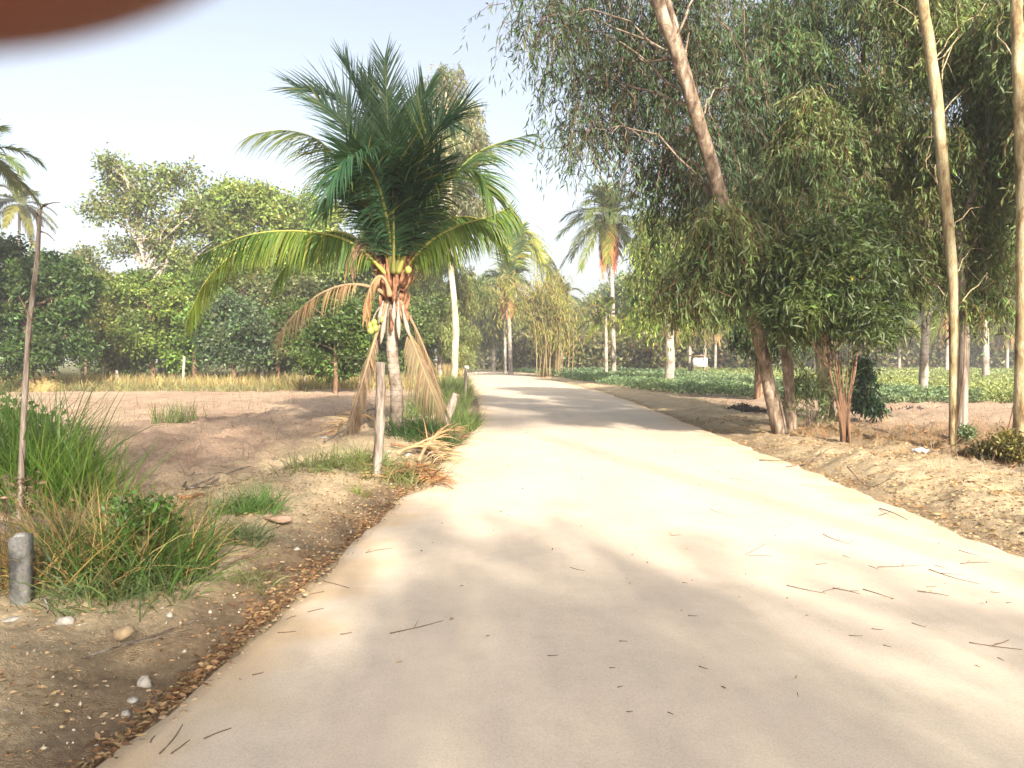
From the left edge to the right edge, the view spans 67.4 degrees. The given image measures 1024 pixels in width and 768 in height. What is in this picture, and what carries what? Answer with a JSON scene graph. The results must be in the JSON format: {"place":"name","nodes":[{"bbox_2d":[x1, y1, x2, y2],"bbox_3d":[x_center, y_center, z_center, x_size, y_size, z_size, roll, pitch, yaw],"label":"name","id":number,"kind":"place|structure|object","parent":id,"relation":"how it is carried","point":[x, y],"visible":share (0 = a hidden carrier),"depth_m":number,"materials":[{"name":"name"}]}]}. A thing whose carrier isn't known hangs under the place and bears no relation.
{"place":"outdoors","nodes":[
{"label":"outdoors","id":0,"kind":"place"},
{"bbox_2d":[0,0,197,54],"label":"hand","id":1,"kind":"object","parent":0,"point":[29,25],"visible":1,"depth_m":0.02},
{"bbox_2d":[0,0,975,359],"label":"sky","id":2,"kind":"structure","parent":0,"point":[195,79],"materials":[{"name":"white"}]},
{"bbox_2d":[0,359,1023,767],"bbox_3d":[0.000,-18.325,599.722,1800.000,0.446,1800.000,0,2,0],"label":"ground","id":3,"kind":"structure","parent":0,"point":[258,443],"depth_m":7.95,"materials":[{"name":"soil"}]},
{"bbox_2d":[8,532,34,605],"bbox_3d":[-2.618,1.027,4.101,0.094,0.466,0.084,0,2,0],"label":"concrete post","id":4,"kind":"object","parent":3,"relation":"on","point":[20,549],"visible":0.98,"depth_m":4.07,"materials":[{"name":"concrete"}]},
{"bbox_2d":[0,119,46,235],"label":"coconut palm","id":5,"kind":"object","parent":3,"relation":"on","point":[9,176],"visible":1,"depth_m":30.77,"materials":[{"name":"green plant"}]},
{"bbox_2d":[0,179,58,374],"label":"coconut palm","id":6,"kind":"object","parent":3,"relation":"on","point":[10,210],"visible":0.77,"depth_m":65.15,"materials":[{"name":"green plant"}]},
{"bbox_2d":[0,390,73,451],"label":"leafy weed","id":7,"kind":"object","parent":3,"relation":"on","point":[15,399],"visible":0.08,"depth_m":10.18,"materials":[{"name":"green plant"}]},
{"bbox_2d":[16,202,59,522],"bbox_3d":[-4.277,-0.136,6.943,0.518,2.981,0.133,0,2,0],"label":"dead sapling","id":8,"kind":"object","parent":3,"relation":"on","point":[25,384],"visible":0.91,"depth_m":6.96,"materials":[{"name":"brown wood"}]},
{"bbox_2d":[0,470,81,545],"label":"leafy weed","id":9,"kind":"object","parent":3,"relation":"on","point":[4,504],"visible":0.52,"depth_m":6.09,"materials":[{"name":"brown plant"}]},
{"bbox_2d":[14,375,74,391],"bbox_3d":[-20.905,0.089,34.303,2.832,0.990,2.060,0,2,0],"label":"vine heap","id":10,"kind":"object","parent":3,"relation":"on","point":[46,381],"visible":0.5,"depth_m":33.90,"materials":[{"name":"yellow plant"}]},
{"bbox_2d":[0,231,116,387],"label":"dark tree","id":11,"kind":"object","parent":3,"relation":"on","point":[56,337],"visible":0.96,"depth_m":33.65,"materials":[{"name":"green plant"}]},
{"bbox_2d":[54,616,74,624],"bbox_3d":[-2.220,1.180,3.810,0.099,0.058,0.060,0,2,0],"label":"stone","id":12,"kind":"object","parent":3,"relation":"on","point":[65,620],"visible":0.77,"depth_m":3.79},
{"bbox_2d":[58,240,112,374],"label":"thin tree","id":13,"kind":"object","parent":3,"relation":"on","point":[87,254],"visible":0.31,"depth_m":50.10,"materials":[{"name":"green plant"}]},
{"bbox_2d":[0,364,177,514],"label":"grass tussock","id":14,"kind":"object","parent":3,"relation":"on","point":[8,429],"depth_m":7.90,"materials":[{"name":"plant"}]},
{"bbox_2d":[0,402,201,517],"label":"grass tussock","id":15,"kind":"object","parent":3,"relation":"on","point":[60,479],"depth_m":7.47,"materials":[{"name":"plant"}]},
{"bbox_2d":[71,270,160,378],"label":"leafy bush","id":16,"kind":"object","parent":3,"relation":"on","point":[109,310],"visible":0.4,"depth_m":41.55,"materials":[{"name":"green plant"}]},
{"bbox_2d":[1,539,244,621],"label":"grass tussock","id":17,"kind":"object","parent":3,"relation":"on","point":[140,592],"depth_m":4.17,"materials":[{"name":"plant"}]},
{"bbox_2d":[113,625,134,640],"bbox_3d":[-1.880,1.202,3.727,0.096,0.068,0.084,1,2,22],"label":"stone","id":18,"kind":"object","parent":3,"relation":"on","point":[121,633],"visible":1,"depth_m":3.70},
{"bbox_2d":[0,464,261,607],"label":"dry grass tussock","id":19,"kind":"object","parent":3,"relation":"on","point":[5,560],"visible":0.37,"depth_m":4.46,"materials":[{"name":"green plant"}]},
{"bbox_2d":[0,474,277,611],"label":"grass tussock","id":20,"kind":"object","parent":3,"relation":"on","point":[179,558],"depth_m":4.48,"materials":[{"name":"plant"}]},
{"bbox_2d":[86,485,191,564],"bbox_3d":[-2.203,1.044,4.606,0.594,0.848,0.502,0,2,0],"label":"leafy weed","id":21,"kind":"object","parent":3,"relation":"on","point":[161,510],"visible":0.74,"depth_m":4.58,"materials":[{"name":"green plant"}]},
{"bbox_2d":[83,619,198,658],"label":"fallen branch","id":22,"kind":"object","parent":3,"relation":"on","point":[122,645],"visible":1,"depth_m":3.73,"materials":[{"name":"brown wood"}]},
{"bbox_2d":[65,142,220,376],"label":"tall tree","id":23,"kind":"object","parent":3,"relation":"on","point":[157,238],"visible":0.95,"depth_m":45.42,"materials":[{"name":"green plant"}]},
{"bbox_2d":[136,675,152,687],"bbox_3d":[-1.625,1.331,3.400,0.061,0.080,0.066,0,2,0],"label":"stone","id":24,"kind":"object","parent":3,"relation":"on","point":[143,681],"visible":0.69,"depth_m":3.38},
{"bbox_2d":[98,259,199,378],"bbox_3d":[-18.963,-3.211,40.650,5.570,6.896,6.433,-1,2,-27],"label":"leafy bush","id":25,"kind":"object","parent":3,"relation":"on","point":[167,296],"visible":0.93,"depth_m":39.64,"materials":[{"name":"green plant"}]},
{"bbox_2d":[46,479,265,588],"bbox_3d":[-2.236,0.895,4.797,1.279,0.693,1.444,1,2,31],"label":"dry grass tussock","id":26,"kind":"object","parent":3,"relation":"on","point":[184,532],"visible":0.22,"depth_m":4.78,"materials":[{"name":"green plant"}]},
{"bbox_2d":[145,399,206,423],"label":"grass tussock","id":27,"kind":"object","parent":3,"relation":"on","point":[176,413],"depth_m":16.89,"materials":[{"name":"plant"}]},
{"bbox_2d":[150,264,237,380],"bbox_3d":[-16.446,-3.102,39.926,5.364,6.727,5.600,0,2,0],"label":"leafy bush","id":28,"kind":"object","parent":3,"relation":"on","point":[178,348],"visible":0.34,"depth_m":39.73,"materials":[{"name":"green plant"}]},
{"bbox_2d":[0,461,394,758],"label":"leaf litter","id":29,"kind":"object","parent":3,"relation":"on","point":[64,722],"visible":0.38,"depth_m":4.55,"materials":[{"name":"plant"}]},
{"bbox_2d":[170,476,238,495],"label":"fallen branch","id":30,"kind":"object","parent":3,"relation":"on","point":[193,486],"visible":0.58,"depth_m":8.58,"materials":[{"name":"brown wood"}]},
{"bbox_2d":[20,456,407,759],"bbox_3d":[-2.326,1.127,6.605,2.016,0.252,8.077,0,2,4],"label":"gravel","id":31,"kind":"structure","parent":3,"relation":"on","point":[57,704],"depth_m":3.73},
{"bbox_2d":[0,369,449,391],"bbox_3d":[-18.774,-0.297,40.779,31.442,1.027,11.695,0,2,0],"label":"grass","id":32,"kind":"structure","parent":3,"relation":"on","point":[352,382],"depth_m":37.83,"materials":[{"name":"plant"}]},
{"bbox_2d":[201,465,249,489],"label":"fallen branch","id":33,"kind":"object","parent":3,"relation":"on","point":[216,479],"visible":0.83,"depth_m":9.60,"materials":[{"name":"brown wood"}]},
{"bbox_2d":[189,285,280,380],"bbox_3d":[-14.128,-2.342,38.611,4.823,5.296,3.672,0,2,0],"label":"leafy bush","id":34,"kind":"object","parent":3,"relation":"on","point":[241,336],"visible":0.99,"depth_m":38.13,"materials":[{"name":"green plant"}]},
{"bbox_2d":[58,229,415,377],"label":"dark tree","id":35,"kind":"object","parent":3,"relation":"on","point":[284,367],"visible":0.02,"depth_m":53.20,"materials":[{"name":"green plant"}]},
{"bbox_2d":[68,392,407,511],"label":"leaf litter","id":36,"kind":"object","parent":3,"relation":"on","point":[232,425],"visible":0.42,"depth_m":17.62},
{"bbox_2d":[187,508,288,550],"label":"grass tussock","id":37,"kind":"object","parent":3,"relation":"on","point":[243,533],"depth_m":5.54,"materials":[{"name":"plant"}]},
{"bbox_2d":[208,559,292,598],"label":"grass tussock","id":38,"kind":"object","parent":3,"relation":"on","point":[248,576],"depth_m":4.87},
{"bbox_2d":[194,474,308,522],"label":"grass tussock","id":39,"kind":"object","parent":3,"relation":"on","point":[248,506],"depth_m":6.45,"materials":[{"name":"plant"}]},
{"bbox_2d":[182,172,349,378],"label":"leafy tree","id":40,"kind":"object","parent":3,"relation":"on","point":[249,208],"visible":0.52,"depth_m":48.40,"materials":[{"name":"green plant"}]},
{"bbox_2d":[61,423,477,767],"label":"leaf litter","id":41,"kind":"object","parent":3,"relation":"on","point":[168,698],"visible":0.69,"depth_m":3.94,"materials":[{"name":"plant"}]},
{"bbox_2d":[217,267,328,379],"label":"leafy bush","id":42,"kind":"object","parent":3,"relation":"on","point":[295,288],"visible":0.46,"depth_m":40.98,"materials":[{"name":"green plant"}]},
{"bbox_2d":[264,515,291,523],"bbox_3d":[-1.925,1.112,6.320,0.252,0.062,0.177,0,2,0],"label":"stone","id":43,"kind":"object","parent":3,"relation":"on","point":[276,518],"visible":0.95,"depth_m":6.27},
{"bbox_2d":[264,292,381,393],"bbox_3d":[-7.777,-1.672,32.404,5.870,4.361,4.064,0,2,0],"label":"leafy bush","id":44,"kind":"object","parent":3,"relation":"on","point":[340,335],"visible":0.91,"depth_m":32.04,"materials":[{"name":"green plant"}]},
{"bbox_2d":[312,409,374,436],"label":"fallen frond","id":45,"kind":"object","parent":3,"relation":"on","point":[340,422],"visible":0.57,"depth_m":15.34,"materials":[{"name":"brown plant"}]},
{"bbox_2d":[275,221,435,317],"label":"leafy tree","id":46,"kind":"object","parent":3,"relation":"on","point":[362,291],"visible":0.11,"depth_m":49.26,"materials":[{"name":"green plant"}]},
{"bbox_2d":[340,476,378,497],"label":"grass tussock","id":47,"kind":"object","parent":3,"relation":"on","point":[359,490],"depth_m":7.82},
{"bbox_2d":[267,437,458,489],"bbox_3d":[-1.714,0.924,9.153,2.332,0.643,1.982,0,2,0],"label":"grass tussock","id":48,"kind":"object","parent":3,"relation":"on","point":[332,461],"depth_m":8.95,"materials":[{"name":"plant"}]},
{"bbox_2d":[183,32,552,439],"bbox_3d":[-2.380,-2.613,13.411,6.396,7.567,4.971,0,2,0],"label":"coconut palm","id":49,"kind":"object","parent":3,"relation":"on","point":[385,180],"visible":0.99,"depth_m":13.16,"materials":[{"name":"green plant"}]},
{"bbox_2d":[372,362,385,476],"bbox_3d":[-1.535,0.463,8.804,0.176,1.430,0.126,0,2,0],"label":"wooden post","id":50,"kind":"object","parent":3,"relation":"on","point":[379,415],"visible":0.82,"depth_m":8.76,"materials":[{"name":"brown wood"}]},
{"bbox_2d":[336,290,451,381],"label":"leafy bush","id":51,"kind":"object","parent":3,"relation":"on","point":[418,308],"visible":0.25,"depth_m":43.89,"materials":[{"name":"green plant"}]},
{"bbox_2d":[359,452,431,482],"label":"fallen frond","id":52,"kind":"object","parent":3,"relation":"on","point":[402,469],"visible":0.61,"depth_m":9.08,"materials":[{"name":"brown plant"}]},
{"bbox_2d":[367,404,480,447],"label":"grass tussock","id":53,"kind":"object","parent":3,"relation":"on","point":[411,428],"depth_m":12.68,"materials":[{"name":"plant"}]},
{"bbox_2d":[396,435,471,466],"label":"fallen frond","id":54,"kind":"object","parent":3,"relation":"on","point":[430,446],"visible":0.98,"depth_m":10.91,"materials":[{"name":"brown plant"}]},
{"bbox_2d":[405,458,466,488],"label":"fallen frond","id":55,"kind":"object","parent":3,"relation":"on","point":[436,478],"visible":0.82,"depth_m":8.86,"materials":[{"name":"brown plant"}]},
{"bbox_2d":[386,370,487,417],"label":"grass tussock","id":56,"kind":"object","parent":3,"relation":"on","point":[451,385],"depth_m":21.45,"materials":[{"name":"plant"}]},
{"bbox_2d":[411,419,470,460],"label":"fallen frond","id":57,"kind":"object","parent":3,"relation":"on","point":[432,440],"visible":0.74,"depth_m":11.85,"materials":[{"name":"brown plant"}]},
{"bbox_2d":[431,362,464,376],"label":"grass","id":58,"kind":"structure","parent":3,"relation":"on","point":[446,368],"depth_m":62.90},
{"bbox_2d":[399,242,499,376],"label":"feathery tree","id":59,"kind":"object","parent":3,"relation":"on","point":[467,287],"visible":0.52,"depth_m":49.46,"materials":[{"name":"green plant"}]},
{"bbox_2d":[442,392,459,425],"bbox_3d":[-1.239,0.598,14.900,0.454,0.880,0.174,0,2,0],"label":"wooden post","id":60,"kind":"object","parent":3,"relation":"on","point":[453,401],"visible":0.57,"depth_m":14.83,"materials":[{"name":"grey wood"}]},
{"bbox_2d":[417,61,500,378],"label":"gum tree","id":61,"kind":"object","parent":3,"relation":"on","point":[475,208],"visible":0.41,"depth_m":41.59,"materials":[{"name":"green plant"}]},
{"bbox_2d":[431,403,494,432],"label":"grass tussock","id":62,"kind":"object","parent":3,"relation":"on","point":[462,420],"depth_m":15.60,"materials":[{"name":"plant"}]},
{"bbox_2d":[468,272,527,371],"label":"woodland tree","id":63,"kind":"object","parent":3,"relation":"on","point":[492,341],"visible":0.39,"depth_m":82.99,"materials":[{"name":"green plant"}]},
{"bbox_2d":[482,289,527,373],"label":"coconut palm","id":64,"kind":"object","parent":3,"relation":"on","point":[505,353],"visible":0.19,"depth_m":73.78,"materials":[{"name":"green plant"}]},
{"bbox_2d":[0,453,1023,723],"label":"soil clods","id":65,"kind":"object","parent":3,"relation":"on","point":[320,583],"visible":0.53,"depth_m":4.24,"materials":[{"name":"soil"}]},
{"bbox_2d":[35,387,1008,509],"bbox_3d":[3.006,0.576,20.217,30.009,0.662,27.579,0,2,0],"label":"stubble","id":66,"kind":"object","parent":3,"relation":"on","point":[418,399],"visible":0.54,"depth_m":16.59,"materials":[{"name":"plant"}]},
{"bbox_2d":[474,200,576,373],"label":"coconut palm","id":67,"kind":"object","parent":3,"relation":"on","point":[515,250],"visible":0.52,"depth_m":69.41,"materials":[{"name":"green plant"}]},
{"bbox_2d":[514,288,571,358],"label":"woodland tree","id":68,"kind":"object","parent":3,"relation":"on","point":[528,328],"visible":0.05,"depth_m":98.56,"materials":[{"name":"green plant"}]},
{"bbox_2d":[466,262,624,376],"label":"bamboo clump","id":69,"kind":"object","parent":3,"relation":"on","point":[545,302],"visible":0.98,"depth_m":59.26,"materials":[{"name":"plant"}]},
{"bbox_2d":[541,276,587,366],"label":"coconut palm","id":70,"kind":"object","parent":3,"relation":"on","point":[577,301],"visible":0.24,"depth_m":83.41,"materials":[{"name":"green plant"}]},
{"bbox_2d":[569,291,615,342],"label":"woodland tree","id":71,"kind":"object","parent":3,"relation":"on","point":[588,326],"visible":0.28,"depth_m":94.84,"materials":[{"name":"green plant"}]},
{"bbox_2d":[577,279,616,326],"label":"woodland tree","id":72,"kind":"object","parent":3,"relation":"on","point":[601,289],"visible":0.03,"depth_m":115.64,"materials":[{"name":"green plant"}]},
{"bbox_2d":[554,176,648,371],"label":"coconut palm","id":73,"kind":"object","parent":3,"relation":"on","point":[610,238],"visible":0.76,"depth_m":61.09,"materials":[{"name":"green plant"}]},
{"bbox_2d":[575,295,632,371],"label":"coconut palm","id":74,"kind":"object","parent":3,"relation":"on","point":[606,303],"visible":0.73,"depth_m":59.77,"materials":[{"name":"green plant"}]},
{"bbox_2d":[453,0,793,433],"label":"gum tree","id":75,"kind":"object","parent":3,"relation":"on","point":[697,133],"visible":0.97,"depth_m":13.90,"materials":[{"name":"green plant"}]},
{"bbox_2d":[599,269,661,364],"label":"woodland tree","id":76,"kind":"object","parent":3,"relation":"on","point":[618,290],"visible":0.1,"depth_m":90.11,"materials":[{"name":"green plant"}]},
{"bbox_2d":[611,203,738,378],"bbox_3d":[9.026,-4.651,39.874,7.651,9.873,6.320,0,2,0],"label":"gum tree","id":77,"kind":"object","parent":3,"relation":"on","point":[643,259],"visible":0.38,"depth_m":39.00,"materials":[{"name":"green plant"}]},
{"bbox_2d":[631,305,718,370],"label":"coconut palm","id":78,"kind":"object","parent":3,"relation":"on","point":[677,333],"depth_m":57.82,"materials":[{"name":"green plant"}]},
{"bbox_2d":[360,323,1014,371],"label":"undergrowth","id":79,"kind":"object","parent":3,"relation":"on","point":[592,355],"visible":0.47,"depth_m":85.32,"materials":[{"name":"green plant"}]},
{"bbox_2d":[657,319,724,370],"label":"coconut palm","id":80,"kind":"object","parent":3,"relation":"on","point":[689,357],"visible":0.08,"depth_m":65.84,"materials":[{"name":"green plant"}]},
{"bbox_2d":[689,355,708,370],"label":"field hut","id":81,"kind":"object","parent":3,"relation":"on","point":[696,362],"visible":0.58,"depth_m":63.48,"materials":[{"name":"white paint"}]},
{"bbox_2d":[675,319,728,368],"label":"coconut palm","id":82,"kind":"object","parent":3,"relation":"on","point":[709,338],"visible":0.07,"depth_m":71.72,"materials":[{"name":"green plant"}]},
{"bbox_2d":[701,319,730,368],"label":"coconut palm","id":83,"kind":"object","parent":3,"relation":"on","point":[716,338],"visible":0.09,"depth_m":83.81,"materials":[{"name":"grey plant"}]},
{"bbox_2d":[723,402,766,412],"bbox_3d":[6.159,0.691,20.481,1.475,0.422,1.074,0,2,0],"label":"leaf heap","id":84,"kind":"object","parent":3,"relation":"on","point":[744,407],"visible":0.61,"depth_m":20.33,"materials":[{"name":"grey plant"}]},
{"bbox_2d":[708,294,814,399],"bbox_3d":[8.670,-1.553,26.858,3.655,4.524,3.986,0,2,0],"label":"gum tree","id":85,"kind":"object","parent":3,"relation":"on","point":[747,345],"visible":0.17,"depth_m":26.29,"materials":[{"name":"green plant"}]},
{"bbox_2d":[513,366,1013,403],"bbox_3d":[30.019,-0.564,54.120,60.361,1.005,60.184,0,2,0],"label":"leafy crop","id":86,"kind":"object","parent":3,"relation":"on","point":[996,385],"visible":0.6,"depth_m":36.57,"materials":[{"name":"green plant"}]},
{"bbox_2d":[633,58,925,430],"bbox_3d":[4.769,-2.255,13.219,5.522,6.797,2.503,-1,2,-25],"label":"gum tree","id":87,"kind":"object","parent":3,"relation":"on","point":[722,236],"visible":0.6,"depth_m":12.84,"materials":[{"name":"green plant"}]},
{"bbox_2d":[778,349,865,428],"bbox_3d":[5.854,0.109,14.849,1.874,1.766,1.536,0,2,0],"label":"undergrowth bush","id":88,"kind":"object","parent":3,"relation":"on","point":[820,394],"visible":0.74,"depth_m":14.83,"materials":[{"name":"green plant"}]},
{"bbox_2d":[695,0,957,418],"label":"gum tree","id":89,"kind":"object","parent":3,"relation":"on","point":[794,64],"visible":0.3,"depth_m":16.70,"materials":[{"name":"green plant"}]},
{"bbox_2d":[740,186,943,443],"bbox_3d":[5.221,-1.153,12.346,3.782,4.377,2.634,-1,2,-25],"label":"understorey tree","id":90,"kind":"object","parent":3,"relation":"on","point":[834,284],"visible":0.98,"depth_m":11.84,"materials":[{"name":"green plant"}]},
{"bbox_2d":[682,413,1023,553],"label":"leaf litter","id":91,"kind":"object","parent":3,"relation":"on","point":[966,516],"visible":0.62,"depth_m":8.38,"materials":[{"name":"plant"}]},
{"bbox_2d":[706,401,1018,473],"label":"leaf litter","id":92,"kind":"object","parent":3,"relation":"on","point":[912,425],"visible":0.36,"depth_m":16.99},
{"bbox_2d":[840,354,892,422],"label":"bush","id":93,"kind":"object","parent":3,"relation":"on","point":[865,402],"visible":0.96,"depth_m":16.90,"materials":[{"name":"green plant"}]},
{"bbox_2d":[749,414,1016,468],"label":"dry grass","id":94,"kind":"structure","parent":3,"relation":"on","point":[924,441],"depth_m":13.77,"materials":[{"name":"brown plant"}]},
{"bbox_2d":[867,297,921,369],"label":"coconut palm","id":95,"kind":"object","parent":3,"relation":"on","point":[899,357],"visible":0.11,"depth_m":73.82,"materials":[{"name":"green plant"}]},
{"bbox_2d":[839,0,1015,448],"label":"gum tree","id":96,"kind":"object","parent":3,"relation":"on","point":[938,153],"visible":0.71,"depth_m":13.35,"materials":[{"name":"green plant"}]},
{"bbox_2d":[904,279,981,370],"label":"coconut palm","id":97,"kind":"object","parent":3,"relation":"on","point":[942,336],"visible":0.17,"depth_m":65.68,"materials":[{"name":"green plant"}]},
{"bbox_2d":[893,172,1015,390],"bbox_3d":[14.668,-3.366,27.084,6.484,8.261,6.517,0,2,0],"label":"tree","id":98,"kind":"object","parent":3,"relation":"on","point":[924,364],"depth_m":26.86,"materials":[{"name":"grey plant"}]},
{"bbox_2d":[957,301,966,427],"bbox_3d":[7.232,-0.135,12.402,0.188,2.406,0.028,0,2,0],"label":"sapling","id":99,"kind":"object","parent":3,"relation":"on","point":[963,368],"visible":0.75,"depth_m":12.39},
{"bbox_2d":[915,0,1015,439],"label":"gum tree","id":100,"kind":"object","parent":3,"relation":"on","point":[963,416],"visible":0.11,"depth_m":13.52,"materials":[{"name":"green plant"}]},
{"bbox_2d":[948,422,984,441],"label":"bush","id":101,"kind":"object","parent":3,"relation":"on","point":[966,432],"visible":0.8,"depth_m":12.91,"materials":[{"name":"green plant"}]},
{"bbox_2d":[954,163,1012,376],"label":"coconut palm","id":102,"kind":"object","parent":3,"relation":"on","point":[985,363],"visible":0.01,"depth_m":45.81,"materials":[{"name":"grey plant"}]},
{"bbox_2d":[948,445,1020,467],"bbox_3d":[6.876,1.050,10.921,1.834,0.460,1.346,0,2,0],"label":"leaf heap","id":103,"kind":"object","parent":3,"relation":"on","point":[959,452],"visible":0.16,"depth_m":10.74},
{"bbox_2d":[951,423,1023,466],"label":"bush","id":104,"kind":"object","parent":3,"relation":"on","point":[1015,448],"visible":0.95,"depth_m":10.37,"materials":[{"name":"green plant"}]},
{"bbox_2d":[953,0,1023,436],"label":"gum tree","id":105,"kind":"object","parent":3,"relation":"on","point":[1010,39],"visible":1,"depth_m":11.81,"materials":[{"name":"green plant"}]},
{"bbox_2d":[971,294,1015,368],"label":"coconut palm","id":106,"kind":"object","parent":3,"relation":"on","point":[1007,341],"visible":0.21,"depth_m":79.76,"materials":[{"name":"green plant"}]},
{"bbox_2d":[96,370,1023,767],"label":"road","id":107,"kind":"structure","parent":0,"point":[536,650],"depth_m":4.04,"materials":[{"name":"concrete"}]},
{"bbox_2d":[239,423,986,696],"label":"leaf litter","id":108,"kind":"object","parent":107,"relation":"on","point":[631,554],"visible":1,"depth_m":5.51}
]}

